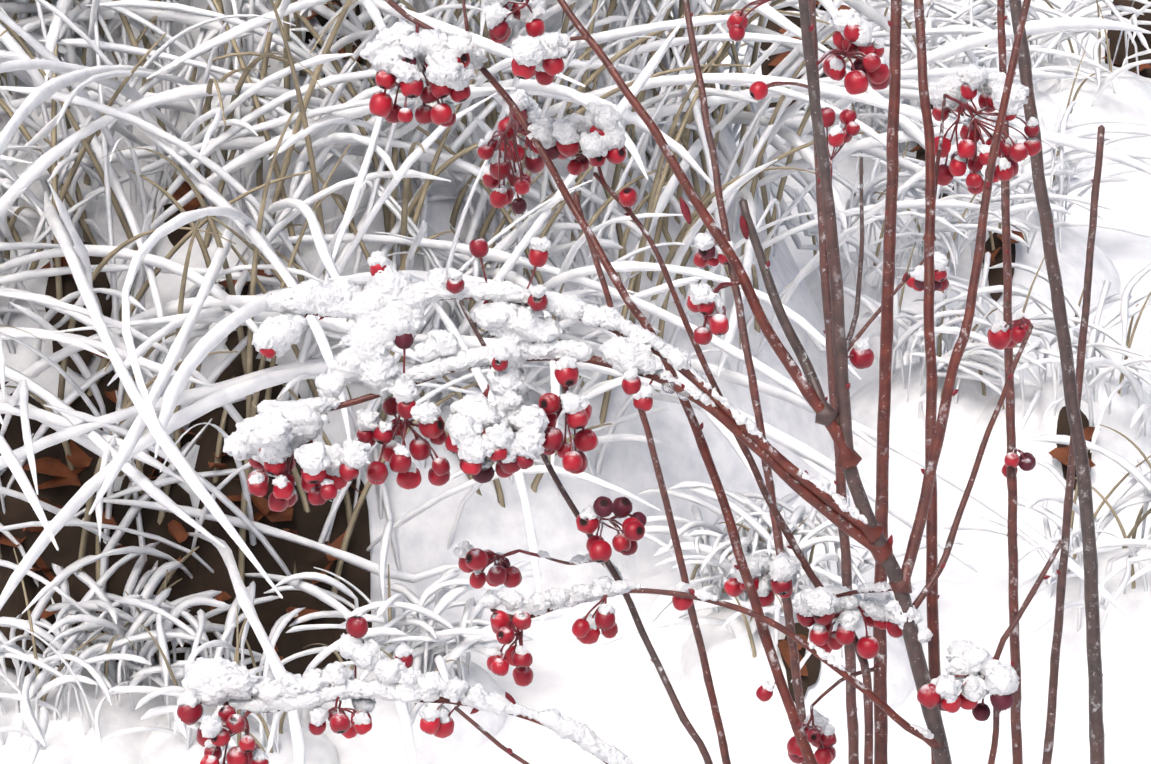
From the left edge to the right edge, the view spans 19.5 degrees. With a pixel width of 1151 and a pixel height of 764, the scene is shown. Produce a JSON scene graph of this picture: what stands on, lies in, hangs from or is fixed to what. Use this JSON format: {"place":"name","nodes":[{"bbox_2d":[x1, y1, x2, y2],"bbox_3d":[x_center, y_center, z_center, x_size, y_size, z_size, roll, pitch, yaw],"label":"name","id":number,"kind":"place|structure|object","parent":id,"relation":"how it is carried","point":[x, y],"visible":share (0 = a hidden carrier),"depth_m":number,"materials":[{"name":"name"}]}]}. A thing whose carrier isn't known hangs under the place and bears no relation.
{"place":"outdoors","nodes":[
{"label":"outdoors","id":0,"kind":"place"},
{"bbox_2d":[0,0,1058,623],"bbox_3d":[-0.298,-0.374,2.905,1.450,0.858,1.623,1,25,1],"label":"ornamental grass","id":1,"kind":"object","parent":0,"point":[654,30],"depth_m":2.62,"materials":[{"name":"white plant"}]},
{"bbox_2d":[0,0,1150,763],"bbox_3d":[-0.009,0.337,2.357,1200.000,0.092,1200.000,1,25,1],"label":"ground snow","id":2,"kind":"structure","parent":0,"point":[614,694],"depth_m":2.62,"materials":[{"name":"white snow"}]},
{"bbox_2d":[0,668,165,763],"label":"snow mound","id":3,"kind":"object","parent":2,"relation":"on","point":[69,742],"visible":0.48,"depth_m":2.49,"materials":[{"name":"white snow"}]},
{"bbox_2d":[0,542,207,763],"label":"grass tuft","id":4,"kind":"object","parent":3,"relation":"on","point":[47,662],"visible":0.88,"depth_m":2.50,"materials":[{"name":"white plant"}]},
{"bbox_2d":[113,658,182,705],"bbox_3d":[-0.332,0.250,2.579,0.130,0.071,0.114,1,25,1],"label":"snow mound","id":5,"kind":"object","parent":2,"relation":"on","point":[172,700],"visible":0.12,"depth_m":2.55,"materials":[{"name":"white snow"}]},
{"bbox_2d":[45,554,279,701],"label":"grass tuft","id":6,"kind":"object","parent":5,"relation":"on","point":[155,575],"visible":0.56,"depth_m":2.54,"materials":[{"name":"white plant"}]},
{"bbox_2d":[140,698,337,763],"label":"snow mound","id":7,"kind":"object","parent":2,"relation":"on","point":[163,748],"visible":0.31,"depth_m":2.48,"materials":[{"name":"white snow"}]},
{"bbox_2d":[102,581,407,761],"bbox_3d":[-0.241,0.216,2.478,0.236,0.119,0.236,1,25,1],"label":"grass tuft","id":8,"kind":"object","parent":7,"relation":"on","point":[222,644],"visible":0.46,"depth_m":2.48,"materials":[{"name":"white plant"}]},
{"bbox_2d":[306,643,506,763],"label":"snow mound","id":9,"kind":"object","parent":2,"relation":"on","point":[381,741],"visible":0.27,"depth_m":2.51,"materials":[{"name":"white snow"}]},
{"bbox_2d":[264,519,562,734],"bbox_3d":[-0.125,0.195,2.513,0.230,0.116,0.210,1,25,1],"label":"grass tuft","id":10,"kind":"object","parent":9,"relation":"on","point":[426,638],"visible":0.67,"depth_m":2.52,"materials":[{"name":"white plant"}]},
{"bbox_2d":[0,0,833,663],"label":"snow mound","id":11,"kind":"object","parent":2,"relation":"on","point":[484,522],"depth_m":2.70,"materials":[{"name":"white snow"}]},
{"bbox_2d":[427,173,667,497],"bbox_3d":[-0.033,-0.035,2.676,0.238,0.252,0.194,-14,29,-28],"label":"grass tuft","id":12,"kind":"object","parent":11,"relation":"on","point":[540,390],"visible":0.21,"depth_m":2.68,"materials":[{"name":"white plant"}]},
{"bbox_2d":[557,577,592,610],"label":"snow mound","id":13,"kind":"object","parent":2,"relation":"on","point":[571,583],"visible":0.04,"depth_m":2.70,"materials":[{"name":"white snow"}]},
{"bbox_2d":[0,0,1150,763],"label":"snowy grass","id":14,"kind":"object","parent":2,"relation":"on","point":[118,350],"visible":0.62,"depth_m":2.55,"materials":[{"name":"white plant"}]},
{"bbox_2d":[0,0,1150,703],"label":"leaf litter patches","id":15,"kind":"object","parent":2,"relation":"on","point":[60,484],"visible":0.4,"depth_m":2.62,"materials":[{"name":"plant"}]},
{"bbox_2d":[176,0,1104,763],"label":"chokeberry shrub","id":16,"kind":"object","parent":2,"relation":"on","point":[506,428],"visible":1,"depth_m":1.15,"materials":[{"name":"brown plant"}]},
{"bbox_2d":[645,572,801,660],"bbox_3d":[0.132,0.197,2.669,0.163,0.076,0.143,1,25,1],"label":"snow mound","id":17,"kind":"object","parent":2,"relation":"on","point":[671,641],"visible":0.06,"depth_m":2.64,"materials":[{"name":"white snow"}]},
{"bbox_2d":[603,483,868,633],"bbox_3d":[0.133,0.143,2.619,0.226,0.103,0.219,1,25,1],"label":"grass tuft","id":18,"kind":"object","parent":17,"relation":"on","point":[717,554],"visible":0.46,"depth_m":2.62,"materials":[{"name":"white plant"}]},
{"bbox_2d":[680,589,914,725],"bbox_3d":[0.174,0.216,2.624,0.196,0.093,0.171,1,25,1],"label":"snow mound","id":19,"kind":"object","parent":2,"relation":"on","point":[740,674],"visible":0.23,"depth_m":2.57,"materials":[{"name":"white snow"}]},
{"bbox_2d":[596,481,968,681],"bbox_3d":[0.178,0.148,2.581,0.250,0.132,0.266,10,27,20],"label":"grass tuft","id":20,"kind":"object","parent":19,"relation":"on","point":[748,514],"visible":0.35,"depth_m":2.59,"materials":[{"name":"white plant"}]},
{"bbox_2d":[759,134,924,223],"bbox_3d":[0.284,-0.214,3.528,0.228,0.092,0.200,1,25,1],"label":"snow mound","id":21,"kind":"object","parent":2,"relation":"on","point":[847,166],"visible":0.12,"depth_m":3.46,"materials":[{"name":"white snow"}]},
{"bbox_2d":[734,33,992,173],"bbox_3d":[0.268,-0.294,3.488,0.289,0.152,0.244,-15,29,-30],"label":"grass tuft","id":22,"kind":"object","parent":21,"relation":"on","point":[880,115],"visible":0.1,"depth_m":3.47,"materials":[{"name":"white plant"}]},
{"bbox_2d":[706,0,997,110],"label":"snow mound","id":23,"kind":"object","parent":2,"relation":"on","point":[743,49],"visible":0.02,"depth_m":3.77,"materials":[{"name":"white snow"}]},
{"bbox_2d":[728,0,1011,57],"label":"grass tuft","id":24,"kind":"object","parent":23,"relation":"on","point":[944,41],"visible":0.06,"depth_m":3.62,"materials":[{"name":"white plant"}]},
{"bbox_2d":[799,250,994,359],"bbox_3d":[0.295,-0.073,3.212,0.228,0.109,0.200,1,25,1],"label":"snow mound","id":25,"kind":"object","parent":2,"relation":"on","point":[812,280],"visible":0.23,"depth_m":3.15,"materials":[{"name":"white snow"}]},
{"bbox_2d":[767,141,1071,300],"bbox_3d":[0.304,-0.159,3.176,0.307,0.158,0.269,-15,29,-29],"label":"grass tuft","id":26,"kind":"object","parent":25,"relation":"on","point":[872,187],"visible":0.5,"depth_m":3.16,"materials":[{"name":"white plant"}]},
{"bbox_2d":[850,361,1000,464],"bbox_3d":[0.330,0.027,3.004,0.196,0.092,0.171,1,25,1],"label":"snow mound","id":27,"kind":"object","parent":2,"relation":"on","point":[907,427],"visible":0.35,"depth_m":2.96,"materials":[{"name":"white snow"}]},
{"bbox_2d":[806,242,1052,418],"bbox_3d":[0.315,-0.046,2.985,0.220,0.127,0.263,4,25,9],"label":"grass tuft","id":28,"kind":"object","parent":27,"relation":"on","point":[975,350],"visible":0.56,"depth_m":2.96,"materials":[{"name":"white plant"}]},
{"bbox_2d":[780,59,1093,202],"bbox_3d":[0.390,-0.276,3.616,0.359,0.144,0.314,1,25,1],"label":"snow mound","id":29,"kind":"object","parent":2,"relation":"on","point":[1047,106],"visible":0.06,"depth_m":3.56,"materials":[{"name":"white snow"}]},
{"bbox_2d":[748,0,1111,124],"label":"grass tuft","id":30,"kind":"object","parent":29,"relation":"on","point":[944,9],"visible":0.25,"depth_m":3.52,"materials":[{"name":"white plant"}]},
{"bbox_2d":[880,194,1120,321],"bbox_3d":[0.418,-0.122,3.325,0.261,0.117,0.228,1,25,1],"label":"snow mound","id":31,"kind":"object","parent":2,"relation":"on","point":[1072,260],"visible":0.21,"depth_m":3.27,"materials":[{"name":"white snow"}]},
{"bbox_2d":[837,51,1150,265],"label":"grass tuft","id":32,"kind":"object","parent":31,"relation":"on","point":[1058,180],"visible":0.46,"depth_m":3.28,"materials":[{"name":"white plant"}]},
{"bbox_2d":[981,0,1112,64],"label":"snow mound","id":33,"kind":"object","parent":2,"relation":"on","point":[1092,41],"visible":0.1,"depth_m":3.85,"materials":[{"name":"white snow"}]},
{"bbox_2d":[957,373,1150,508],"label":"snow mound","id":34,"kind":"object","parent":2,"relation":"on","point":[1037,480],"visible":0.4,"depth_m":2.89,"materials":[{"name":"white snow"}]},
{"bbox_2d":[905,257,1150,452],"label":"grass tuft","id":35,"kind":"object","parent":34,"relation":"on","point":[1124,366],"visible":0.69,"depth_m":2.90,"materials":[{"name":"white plant"}]},
{"bbox_2d":[996,547,1150,710],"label":"snow mound","id":36,"kind":"object","parent":2,"relation":"on","point":[1126,654],"visible":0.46,"depth_m":2.62,"materials":[{"name":"white snow"}]},
{"bbox_2d":[943,424,1150,643],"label":"grass tuft","id":37,"kind":"object","parent":36,"relation":"on","point":[1112,510],"visible":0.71,"depth_m":2.64,"materials":[{"name":"white plant"}]},
{"bbox_2d":[1016,57,1150,162],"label":"snow mound","id":38,"kind":"object","parent":2,"relation":"on","point":[1130,100],"visible":0.31,"depth_m":3.62,"materials":[{"name":"white snow"}]},
{"bbox_2d":[928,0,1150,113],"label":"grass tuft","id":39,"kind":"object","parent":38,"relation":"on","point":[1069,8],"visible":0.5,"depth_m":3.64,"materials":[{"name":"white plant"}]}
]}

